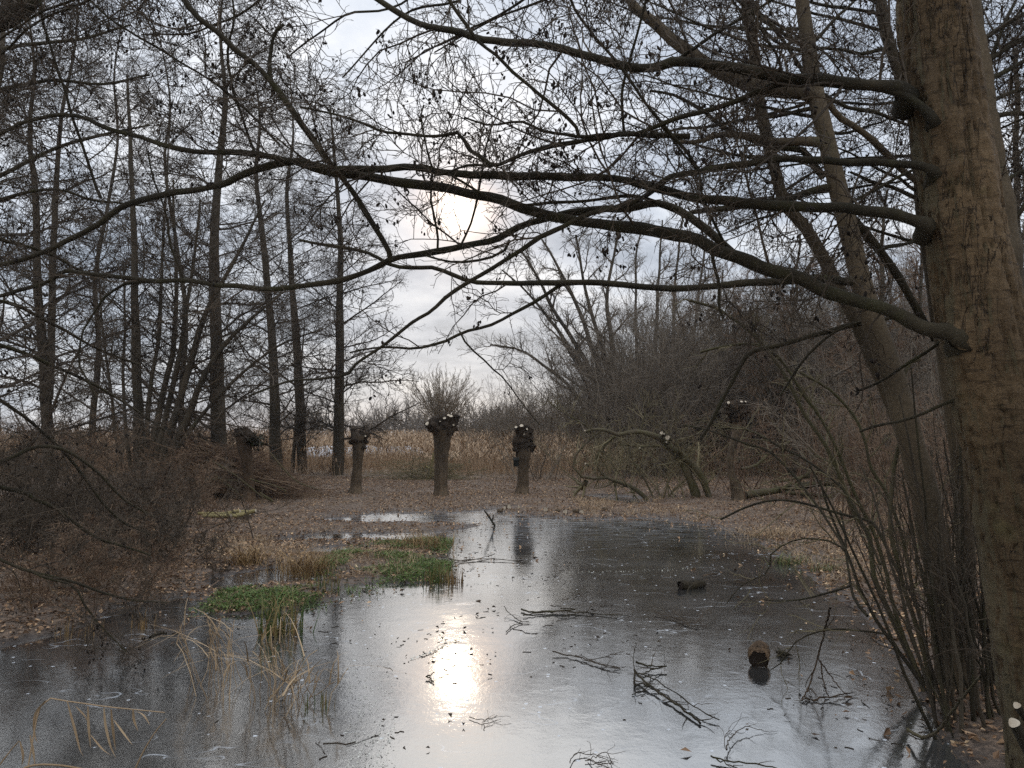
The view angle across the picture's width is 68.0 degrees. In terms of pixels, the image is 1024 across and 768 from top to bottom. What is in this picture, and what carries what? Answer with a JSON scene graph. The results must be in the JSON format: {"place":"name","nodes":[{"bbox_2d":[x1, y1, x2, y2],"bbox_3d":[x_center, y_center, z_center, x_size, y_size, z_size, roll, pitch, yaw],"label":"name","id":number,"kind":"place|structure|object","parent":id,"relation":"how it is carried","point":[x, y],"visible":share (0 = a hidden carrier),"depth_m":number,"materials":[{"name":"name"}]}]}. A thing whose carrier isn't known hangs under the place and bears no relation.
{"place":"outdoors","nodes":[
{"label":"outdoors","id":0,"kind":"place"},
{"bbox_2d":[0,495,968,767],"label":"pond ice","id":1,"kind":"structure","parent":0,"point":[534,699],"depth_m":5.40,"materials":[{"name":"grey ice"}]},
{"bbox_2d":[40,618,104,637],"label":"reed stubs","id":2,"kind":"object","parent":1,"relation":"on","point":[65,633],"visible":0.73,"depth_m":6.47,"materials":[{"name":"brown plant"}]},
{"bbox_2d":[131,609,156,629],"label":"reed stubs","id":3,"kind":"object","parent":1,"relation":"on","point":[142,627],"visible":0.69,"depth_m":6.67,"materials":[{"name":"brown plant"}]},
{"bbox_2d":[148,632,177,637],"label":"dead stick","id":4,"kind":"object","parent":1,"relation":"on","point":[155,634],"visible":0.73,"depth_m":6.44,"materials":[{"name":"brown wood"}]},
{"bbox_2d":[129,599,313,713],"bbox_3d":[-2.127,1.773,5.163,0.874,0.576,2.109,4,-5,-43],"label":"dry reed clump","id":5,"kind":"object","parent":1,"relation":"on","point":[228,659],"visible":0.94,"depth_m":4.95,"materials":[{"name":"beige plant"}]},
{"bbox_2d":[244,582,321,639],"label":"iris tussock","id":6,"kind":"object","parent":1,"relation":"on","point":[273,616],"visible":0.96,"depth_m":6.51,"materials":[{"name":"green plant"}]},
{"bbox_2d":[198,611,402,720],"bbox_3d":[-1.470,1.757,4.699,1.489,0.547,0.987,-2,-4,23],"label":"dry reed clump","id":7,"kind":"object","parent":1,"relation":"on","point":[294,681],"visible":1,"depth_m":4.76,"materials":[{"name":"beige plant"}]},
{"bbox_2d":[304,686,335,710],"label":"reed stubs","id":8,"kind":"object","parent":1,"relation":"on","point":[322,699],"visible":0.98,"depth_m":4.75,"materials":[{"name":"beige plant"}]},
{"bbox_2d":[423,560,455,585],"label":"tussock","id":9,"kind":"object","parent":1,"relation":"on","point":[432,579],"visible":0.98,"depth_m":8.74,"materials":[{"name":"green plant"}]},
{"bbox_2d":[439,565,464,585],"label":"cut reed stubs","id":10,"kind":"object","parent":1,"relation":"on","point":[451,578],"visible":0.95,"depth_m":8.75,"materials":[{"name":"brown plant"}]},
{"bbox_2d":[440,554,521,564],"bbox_3d":[-0.435,2.369,10.335,0.989,0.054,0.774,1,-4,-16],"label":"dead stick","id":11,"kind":"object","parent":1,"relation":"on","point":[470,559],"visible":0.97,"depth_m":10.25,"materials":[{"name":"brown wood"}]},
{"bbox_2d":[469,710,508,726],"bbox_3d":[-0.146,1.989,4.538,0.208,0.031,0.187,3,-5,-41],"label":"fallen stick","id":12,"kind":"object","parent":1,"relation":"on","point":[487,718],"visible":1,"depth_m":4.53,"materials":[{"name":"brown wood"}]},
{"bbox_2d":[484,510,494,525],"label":"dead stick","id":13,"kind":"object","parent":1,"relation":"on","point":[489,517],"visible":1,"depth_m":13.59,"materials":[{"name":"brown wood"}]},
{"bbox_2d":[336,568,683,766],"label":"frost chips","id":14,"kind":"object","parent":1,"relation":"on","point":[392,690],"visible":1,"depth_m":4.78,"materials":[{"name":"white ice"}]},
{"bbox_2d":[504,606,530,631],"bbox_3d":[0.050,2.137,6.915,0.261,0.060,0.772,0,-4,0],"label":"fallen stick","id":15,"kind":"object","parent":1,"relation":"on","point":[517,619],"visible":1,"depth_m":6.88,"materials":[{"name":"brown wood"}]},
{"bbox_2d":[138,534,927,762],"bbox_3d":[-0.022,2.246,8.315,6.970,0.034,9.592,0,-4,0],"label":"ice debris","id":16,"kind":"object","parent":1,"relation":"on","point":[450,714],"visible":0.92,"depth_m":5.83,"materials":[{"name":"white ice"}]},
{"bbox_2d":[521,603,630,616],"bbox_3d":[0.603,2.133,7.213,1.051,0.106,0.282,0,-4,3],"label":"fallen stick","id":17,"kind":"object","parent":1,"relation":"on","point":[550,611],"visible":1,"depth_m":7.23,"materials":[{"name":"brown wood"}]},
{"bbox_2d":[552,651,630,670],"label":"fallen branch","id":18,"kind":"object","parent":1,"relation":"on","point":[596,662],"visible":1,"depth_m":5.68,"materials":[{"name":"brown wood"}]},
{"bbox_2d":[569,741,623,767],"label":"fallen stick","id":19,"kind":"object","parent":1,"relation":"on","point":[598,755],"visible":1,"depth_m":3.98,"materials":[{"name":"brown wood"}]},
{"bbox_2d":[629,642,719,724],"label":"fallen branch","id":20,"kind":"object","parent":1,"relation":"on","point":[644,682],"visible":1,"depth_m":5.05,"materials":[{"name":"brown wood"}]},
{"bbox_2d":[654,605,715,626],"bbox_3d":[1.647,2.119,6.951,0.597,0.096,0.608,0,-4,0],"label":"dead stick","id":21,"kind":"object","parent":1,"relation":"on","point":[685,618],"visible":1,"depth_m":6.95,"materials":[{"name":"brown wood"}]},
{"bbox_2d":[676,579,706,591],"bbox_3d":[1.983,2.236,8.441,0.417,0.124,0.204,4,-5,-42],"label":"frozen log","id":22,"kind":"object","parent":1,"relation":"on","point":[691,584],"visible":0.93,"depth_m":8.42,"materials":[{"name":"brown wood"}]},
{"bbox_2d":[710,755,775,767],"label":"fallen stick","id":23,"kind":"object","parent":1,"relation":"on","point":[725,761],"visible":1,"depth_m":3.90,"materials":[{"name":"brown wood"}]},
{"bbox_2d":[717,713,775,750],"bbox_3d":[1.289,1.886,4.252,0.500,0.198,0.160,4,-5,-43],"label":"fallen stick","id":24,"kind":"object","parent":1,"relation":"on","point":[736,732],"visible":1,"depth_m":4.20,"materials":[{"name":"brown wood"}]},
{"bbox_2d":[748,640,769,667],"bbox_3d":[1.850,2.014,5.676,0.159,0.169,0.320,-2,-4,23],"label":"tree stump","id":25,"kind":"object","parent":1,"relation":"on","point":[758,651],"visible":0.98,"depth_m":5.58,"materials":[{"name":"brown wood"}]},
{"bbox_2d":[776,647,792,657],"bbox_3d":[2.110,2.082,5.894,0.123,0.044,0.243,-1,-4,13],"label":"wood chunk","id":26,"kind":"object","parent":1,"relation":"on","point":[779,650],"visible":0.88,"depth_m":5.85,"materials":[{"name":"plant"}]},
{"bbox_2d":[801,607,846,699],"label":"standing branch","id":27,"kind":"object","parent":1,"relation":"on","point":[818,654],"visible":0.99,"depth_m":5.03,"materials":[{"name":"brown plant"}]},
{"bbox_2d":[799,692,856,700],"bbox_3d":[2.037,2.001,4.844,0.452,0.054,0.150,1,-4,-16],"label":"fallen stick","id":28,"kind":"object","parent":1,"relation":"on","point":[819,697],"visible":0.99,"depth_m":4.87,"materials":[{"name":"brown wood"}]},
{"bbox_2d":[906,676,981,738],"bbox_3d":[2.182,1.629,3.831,0.066,0.590,0.951,-1,-4,8],"label":"dead stick","id":29,"kind":"object","parent":1,"relation":"on","point":[953,709],"visible":1,"depth_m":3.84,"materials":[{"name":"brown wood"}]},
{"bbox_2d":[0,437,1005,767],"bbox_3d":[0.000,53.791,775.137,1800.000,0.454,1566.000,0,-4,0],"label":"ground","id":30,"kind":"structure","parent":0,"point":[988,747],"depth_m":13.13,"materials":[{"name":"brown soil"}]},
{"bbox_2d":[0,0,124,491],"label":"alder tree","id":31,"kind":"object","parent":30,"relation":"on","point":[27,234],"visible":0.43,"depth_m":15.47,"materials":[{"name":"brown plant"}]},
{"bbox_2d":[0,698,166,767],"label":"bleached reed plant","id":32,"kind":"object","parent":30,"relation":"on","point":[35,718],"visible":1,"depth_m":3.76,"materials":[{"name":"beige plant"}]},
{"bbox_2d":[0,0,187,492],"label":"alder tree","id":33,"kind":"object","parent":30,"relation":"on","point":[57,171],"visible":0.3,"depth_m":20.17,"materials":[{"name":"brown plant"}]},
{"bbox_2d":[8,0,188,462],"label":"alder tree","id":34,"kind":"object","parent":30,"relation":"on","point":[112,180],"visible":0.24,"depth_m":29.90,"materials":[{"name":"brown plant"}]},
{"bbox_2d":[0,487,199,613],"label":"bank shrub","id":35,"kind":"object","parent":30,"relation":"on","point":[91,577],"visible":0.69,"depth_m":7.58,"materials":[{"name":"brown plant"}]},
{"bbox_2d":[0,404,207,508],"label":"bank shrub","id":36,"kind":"object","parent":30,"relation":"on","point":[114,453],"visible":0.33,"depth_m":16.42,"materials":[{"name":"brown plant"}]},
{"bbox_2d":[0,0,211,670],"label":"alder tree","id":37,"kind":"object","parent":30,"relation":"on","point":[46,318],"visible":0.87,"depth_m":6.13,"materials":[{"name":"brown plant"}]},
{"bbox_2d":[0,396,233,560],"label":"bank shrub","id":38,"kind":"object","parent":30,"relation":"on","point":[12,526],"visible":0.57,"depth_m":9.73,"materials":[{"name":"brown plant"}]},
{"bbox_2d":[35,496,255,579],"bbox_3d":[-4.441,1.892,9.498,2.449,1.026,2.072,0,-4,0],"label":"bank shrub","id":39,"kind":"object","parent":30,"relation":"on","point":[194,539],"visible":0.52,"depth_m":9.52,"materials":[{"name":"brown plant"}]},
{"bbox_2d":[38,451,252,529],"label":"bank shrub","id":40,"kind":"object","parent":30,"relation":"on","point":[205,494],"visible":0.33,"depth_m":13.34,"materials":[{"name":"brown plant"}]},
{"bbox_2d":[0,429,294,543],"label":"bank shrub","id":41,"kind":"object","parent":30,"relation":"on","point":[144,495],"visible":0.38,"depth_m":11.72,"materials":[{"name":"brown plant"}]},
{"bbox_2d":[0,399,317,476],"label":"undergrowth","id":42,"kind":"object","parent":30,"relation":"on","point":[103,440],"visible":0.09,"depth_m":30.04,"materials":[{"name":"brown plant"}]},
{"bbox_2d":[91,8,269,439],"bbox_3d":[-14.329,-5.943,33.191,6.346,21.323,5.927,3,-5,-39],"label":"alder tree","id":43,"kind":"object","parent":30,"relation":"on","point":[189,217],"visible":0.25,"depth_m":32.96,"materials":[{"name":"brown plant"}]},
{"bbox_2d":[102,423,258,502],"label":"bank shrub","id":44,"kind":"object","parent":30,"relation":"on","point":[181,461],"visible":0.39,"depth_m":17.89,"materials":[{"name":"brown plant"}]},
{"bbox_2d":[34,54,344,492],"bbox_3d":[-8.097,-2.811,19.071,8.556,11.121,4.047,0,-4,0],"label":"alder tree","id":45,"kind":"object","parent":30,"relation":"on","point":[190,361],"visible":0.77,"depth_m":18.76,"materials":[{"name":"brown plant"}]},
{"bbox_2d":[69,0,318,459],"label":"alder tree","id":46,"kind":"object","parent":30,"relation":"on","point":[213,408],"visible":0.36,"depth_m":22.87,"materials":[{"name":"brown plant"}]},
{"bbox_2d":[202,513,231,517],"bbox_3d":[-5.730,2.555,14.729,0.578,0.094,0.080,0,-4,5],"label":"cut pole","id":47,"kind":"object","parent":30,"relation":"on","point":[211,516],"visible":0.55,"depth_m":14.71,"materials":[{"name":"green wood"}]},
{"bbox_2d":[210,509,240,513],"bbox_3d":[-5.718,2.560,15.129,0.632,0.136,0.084,0,-4,5],"label":"cut pole","id":48,"kind":"object","parent":30,"relation":"on","point":[238,510],"visible":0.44,"depth_m":15.09,"materials":[{"name":"beige wood"}]},
{"bbox_2d":[197,510,254,514],"bbox_3d":[-5.741,2.582,15.237,1.146,0.112,0.089,0,-4,3],"label":"cut pole","id":49,"kind":"object","parent":30,"relation":"on","point":[200,513],"visible":0.23,"depth_m":15.22,"materials":[{"name":"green plant"}]},
{"bbox_2d":[131,434,335,501],"bbox_3d":[-6.933,2.242,19.454,4.938,1.978,3.092,0,-4,0],"label":"brush pile","id":50,"kind":"object","parent":30,"relation":"on","point":[270,481],"visible":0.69,"depth_m":18.85,"materials":[{"name":"brown plant"}]},
{"bbox_2d":[232,509,256,517],"bbox_3d":[-5.292,2.524,14.836,0.617,0.184,0.083,0,-4,6],"label":"cut pole","id":51,"kind":"object","parent":30,"relation":"on","point":[248,513],"visible":0.69,"depth_m":14.80,"materials":[{"name":"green wood"}]},
{"bbox_2d":[232,426,267,501],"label":"pollard willow","id":52,"kind":"object","parent":30,"relation":"on","point":[244,448],"visible":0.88,"depth_m":18.08,"materials":[{"name":"brown plant"}]},
{"bbox_2d":[216,539,306,567],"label":"sedge tussock","id":53,"kind":"object","parent":30,"relation":"on","point":[245,558],"visible":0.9,"depth_m":9.80,"materials":[{"name":"brown plant"}]},
{"bbox_2d":[185,25,355,474],"bbox_3d":[-8.919,-4.477,27.038,5.081,15.635,6.339,-4,-5,44],"label":"alder tree","id":54,"kind":"object","parent":30,"relation":"on","point":[275,438],"visible":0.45,"depth_m":26.84,"materials":[{"name":"brown plant"}]},
{"bbox_2d":[235,62,361,473],"bbox_3d":[-8.122,-4.520,29.153,4.856,16.202,4.144,1,-4,-8],"label":"alder tree","id":55,"kind":"object","parent":30,"relation":"on","point":[300,445],"visible":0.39,"depth_m":28.86,"materials":[{"name":"brown plant"}]},
{"bbox_2d":[258,543,353,578],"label":"sedge tussock","id":56,"kind":"object","parent":30,"relation":"on","point":[304,569],"visible":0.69,"depth_m":9.23,"materials":[{"name":"brown plant"}]},
{"bbox_2d":[282,452,352,475],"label":"bare shrub","id":57,"kind":"object","parent":30,"relation":"on","point":[330,469],"visible":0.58,"depth_m":27.75,"materials":[{"name":"brown plant"}]},
{"bbox_2d":[189,535,458,613],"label":"water plants","id":58,"kind":"object","parent":30,"relation":"on","point":[406,575],"visible":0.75,"depth_m":8.76,"materials":[{"name":"green plant"}]},
{"bbox_2d":[305,566,348,590],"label":"cut reed stubs","id":59,"kind":"object","parent":30,"relation":"on","point":[323,583],"visible":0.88,"depth_m":8.39,"materials":[{"name":"beige plant"}]},
{"bbox_2d":[240,68,430,474],"bbox_3d":[-6.165,-3.828,28.497,6.703,14.628,7.757,0,-4,0],"label":"alder tree","id":60,"kind":"object","parent":30,"relation":"on","point":[337,396],"visible":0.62,"depth_m":27.71,"materials":[{"name":"brown plant"}]},
{"bbox_2d":[348,427,370,493],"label":"pollard willow","id":61,"kind":"object","parent":30,"relation":"on","point":[358,441],"visible":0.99,"depth_m":20.31,"materials":[{"name":"brown plant"}]},
{"bbox_2d":[308,446,417,460],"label":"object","id":62,"kind":"structure","parent":30,"relation":"on","point":[349,449],"depth_m":39.90,"materials":[{"name":"brown plant"}]},
{"bbox_2d":[40,385,765,442],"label":"wood","id":63,"kind":"object","parent":30,"relation":"on","point":[412,423],"visible":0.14,"depth_m":136.81,"materials":[{"name":"brown plant"}]},
{"bbox_2d":[362,526,466,549],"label":"sedge tussock","id":64,"kind":"object","parent":30,"relation":"on","point":[414,540],"visible":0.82,"depth_m":11.35,"materials":[{"name":"brown plant"}]},
{"bbox_2d":[362,442,503,479],"bbox_3d":[-2.734,2.670,25.696,4.905,1.402,2.192,0,-4,0],"label":"brush pile","id":65,"kind":"object","parent":30,"relation":"on","point":[422,470],"visible":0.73,"depth_m":25.51,"materials":[{"name":"plant"}]},
{"bbox_2d":[0,426,875,475],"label":"reed bed","id":66,"kind":"object","parent":30,"relation":"on","point":[492,461],"visible":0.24,"depth_m":30.68,"materials":[{"name":"brown plant"}]},
{"bbox_2d":[421,534,457,550],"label":"sedge tussock","id":67,"kind":"object","parent":30,"relation":"on","point":[440,545],"visible":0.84,"depth_m":11.17,"materials":[{"name":"green plant"}]},
{"bbox_2d":[424,412,459,495],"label":"pollard willow","id":68,"kind":"object","parent":30,"relation":"on","point":[442,428],"visible":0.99,"depth_m":19.80,"materials":[{"name":"brown plant"}]},
{"bbox_2d":[394,362,493,420],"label":"uncut pollard","id":69,"kind":"object","parent":30,"relation":"on","point":[438,403],"visible":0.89,"depth_m":45.61,"materials":[{"name":"brown plant"}]},
{"bbox_2d":[457,426,510,466],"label":"bare shrub","id":70,"kind":"object","parent":30,"relation":"on","point":[487,440],"visible":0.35,"depth_m":33.98,"materials":[{"name":"brown plant"}]},
{"bbox_2d":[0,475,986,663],"bbox_3d":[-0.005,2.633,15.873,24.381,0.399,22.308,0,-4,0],"label":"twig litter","id":71,"kind":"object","parent":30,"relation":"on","point":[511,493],"visible":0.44,"depth_m":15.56,"materials":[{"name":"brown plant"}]},
{"bbox_2d":[0,0,1023,767],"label":"alder tree","id":72,"kind":"object","parent":30,"relation":"on","point":[962,232],"visible":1,"depth_m":3.43,"materials":[{"name":"brown plant"}]},
{"bbox_2d":[1008,702,1023,753],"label":"cut stub","id":73,"kind":"object","parent":72,"relation":"attached to","point":[1016,728],"visible":1,"depth_m":2.90,"materials":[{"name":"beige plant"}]},
{"bbox_2d":[512,422,535,493],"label":"pollard willow","id":74,"kind":"object","parent":30,"relation":"on","point":[524,447],"visible":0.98,"depth_m":20.75,"materials":[{"name":"brown plant"}]},
{"bbox_2d":[513,456,519,466],"bbox_3d":[0.127,2.076,20.429,0.207,0.290,0.190,0,-4,0],"label":"nest box","id":75,"kind":"object","parent":74,"relation":"hanging from","point":[515,461],"visible":1,"depth_m":20.37,"materials":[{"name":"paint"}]},
{"bbox_2d":[473,396,576,480],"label":"bare shrub","id":76,"kind":"object","parent":30,"relation":"on","point":[543,455],"visible":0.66,"depth_m":25.66,"materials":[{"name":"brown plant"}]},
{"bbox_2d":[456,207,661,450],"bbox_3d":[2.242,-1.676,35.936,9.812,13.656,3.967,0,-4,0],"label":"willow tree","id":77,"kind":"object","parent":30,"relation":"on","point":[561,276],"visible":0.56,"depth_m":35.92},
{"bbox_2d":[155,475,978,585],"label":"dry grass","id":78,"kind":"structure","parent":30,"relation":"on","point":[581,503],"depth_m":11.26,"materials":[{"name":"brown plant"}]},
{"bbox_2d":[510,392,677,487],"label":"bare shrub","id":79,"kind":"object","parent":30,"relation":"on","point":[616,463],"visible":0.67,"depth_m":23.36,"materials":[{"name":"brown plant"}]},
{"bbox_2d":[566,419,653,500],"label":"fallen willow","id":80,"kind":"object","parent":30,"relation":"on","point":[582,485],"visible":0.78,"depth_m":19.97,"materials":[{"name":"brown plant"}]},
{"bbox_2d":[536,378,716,497],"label":"fallen willow","id":81,"kind":"object","parent":30,"relation":"on","point":[693,486],"visible":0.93,"depth_m":19.73,"materials":[{"name":"brown plant"}]},
{"bbox_2d":[263,0,1023,689],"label":"alder tree","id":82,"kind":"object","parent":30,"relation":"on","point":[889,388],"visible":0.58,"depth_m":5.18,"materials":[{"name":"brown plant"}]},
{"bbox_2d":[565,381,747,499],"bbox_3d":[3.822,1.491,20.321,4.930,3.111,3.264,2,-4,-24],"label":"bare shrub","id":83,"kind":"object","parent":30,"relation":"on","point":[669,478],"visible":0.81,"depth_m":19.90,"materials":[{"name":"brown plant"}]},
{"bbox_2d":[615,196,729,428],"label":"willow tree","id":84,"kind":"object","parent":30,"relation":"on","point":[635,272],"visible":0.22,"depth_m":39.96,"materials":[{"name":"brown plant"}]},
{"bbox_2d":[661,259,782,461],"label":"bare tree","id":85,"kind":"object","parent":30,"relation":"on","point":[720,277],"visible":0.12,"depth_m":32.93,"materials":[{"name":"brown plant"}]},
{"bbox_2d":[446,212,1021,525],"bbox_3d":[10.577,-1.734,43.784,50.305,14.656,48.630,4,-5,-43],"label":"thicket","id":86,"kind":"object","parent":30,"relation":"on","point":[663,363],"visible":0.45,"depth_m":27.96,"materials":[{"name":"brown plant"}]},
{"bbox_2d":[723,399,752,500],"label":"pollard willow","id":87,"kind":"object","parent":30,"relation":"on","point":[737,493],"visible":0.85,"depth_m":18.82,"materials":[{"name":"brown plant"}]},
{"bbox_2d":[681,390,811,492],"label":"bare shrub","id":88,"kind":"object","parent":30,"relation":"on","point":[742,461],"visible":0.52,"depth_m":20.80,"materials":[{"name":"brown plant"}]},
{"bbox_2d":[685,523,840,542],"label":"grass tuft","id":89,"kind":"object","parent":30,"relation":"on","point":[766,535],"visible":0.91,"depth_m":12.46,"materials":[{"name":"brown plant"}]},
{"bbox_2d":[724,221,854,476],"bbox_3d":[10.061,-0.992,26.890,5.189,9.878,2.539,0,-4,0],"label":"bare tree","id":90,"kind":"object","parent":30,"relation":"on","point":[767,390],"visible":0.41,"depth_m":26.93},
{"bbox_2d":[762,551,819,565],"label":"grass tuft","id":91,"kind":"object","parent":30,"relation":"on","point":[787,561],"visible":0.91,"depth_m":9.98,"materials":[{"name":"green plant"}]},
{"bbox_2d":[740,436,892,498],"bbox_3d":[7.878,2.255,19.105,4.371,2.086,1.179,0,-4,-6],"label":"fallen log","id":92,"kind":"object","parent":30,"relation":"on","point":[766,491],"visible":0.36,"depth_m":18.96,"materials":[{"name":"brown wood"}]},
{"bbox_2d":[665,295,976,691],"bbox_3d":[2.115,0.768,5.583,2.199,3.004,1.302,-3,-5,35],"label":"shore shrub","id":93,"kind":"object","parent":30,"relation":"on","point":[872,527],"visible":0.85,"depth_m":5.49,"materials":[{"name":"brown plant"}]},
{"bbox_2d":[713,383,933,500],"bbox_3d":[7.203,1.403,18.933,4.451,2.959,4.915,0,-4,0],"label":"bare shrub","id":94,"kind":"object","parent":30,"relation":"on","point":[800,473],"visible":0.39,"depth_m":18.43,"materials":[{"name":"brown plant"}]},
{"bbox_2d":[801,559,846,572],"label":"grass tuft","id":95,"kind":"object","parent":30,"relation":"on","point":[831,568],"visible":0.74,"depth_m":9.34,"materials":[{"name":"brown plant"}]},
{"bbox_2d":[810,171,930,487],"bbox_3d":[10.677,-1.250,22.026,4.286,9.535,2.873,0,-4,0],"label":"bare tree","id":96,"kind":"object","parent":30,"relation":"on","point":[919,299],"visible":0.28,"depth_m":21.96,"materials":[{"name":"brown plant"}]},
{"bbox_2d":[803,361,942,522],"bbox_3d":[6.844,1.097,14.350,2.556,2.977,3.445,-2,-4,31],"label":"bare shrub","id":97,"kind":"object","parent":30,"relation":"on","point":[850,462],"visible":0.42,"depth_m":14.18,"materials":[{"name":"brown plant"}]},
{"bbox_2d":[834,381,952,532],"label":"bare shrub","id":98,"kind":"object","parent":30,"relation":"on","point":[884,448],"visible":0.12,"depth_m":11.76,"materials":[{"name":"brown plant"}]},
{"bbox_2d":[789,359,1000,739],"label":"sucker shoots","id":99,"kind":"object","parent":30,"relation":"on","point":[965,604],"visible":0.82,"depth_m":4.45,"materials":[{"name":"brown plant"}]},
{"bbox_2d":[809,346,980,610],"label":"sucker shoots","id":100,"kind":"object","parent":30,"relation":"on","point":[896,495],"visible":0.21,"depth_m":8.28,"materials":[{"name":"brown plant"}]},
{"bbox_2d":[915,543,918,587],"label":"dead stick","id":101,"kind":"object","parent":30,"relation":"on","point":[916,567],"visible":0.21,"depth_m":6.76,"materials":[{"name":"brown wood"}]},
{"bbox_2d":[880,0,1023,288],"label":"alder tree","id":102,"kind":"object","parent":30,"relation":"on","point":[988,56],"visible":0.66,"depth_m":4.55,"materials":[{"name":"brown plant"}]},
{"bbox_2d":[994,33,1023,274],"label":"bare tree","id":103,"kind":"object","parent":30,"relation":"on","point":[1014,181],"visible":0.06,"depth_m":14.94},
{"bbox_2d":[0,0,1023,435],"label":"sky","id":104,"kind":"structure","parent":0,"point":[418,297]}
]}

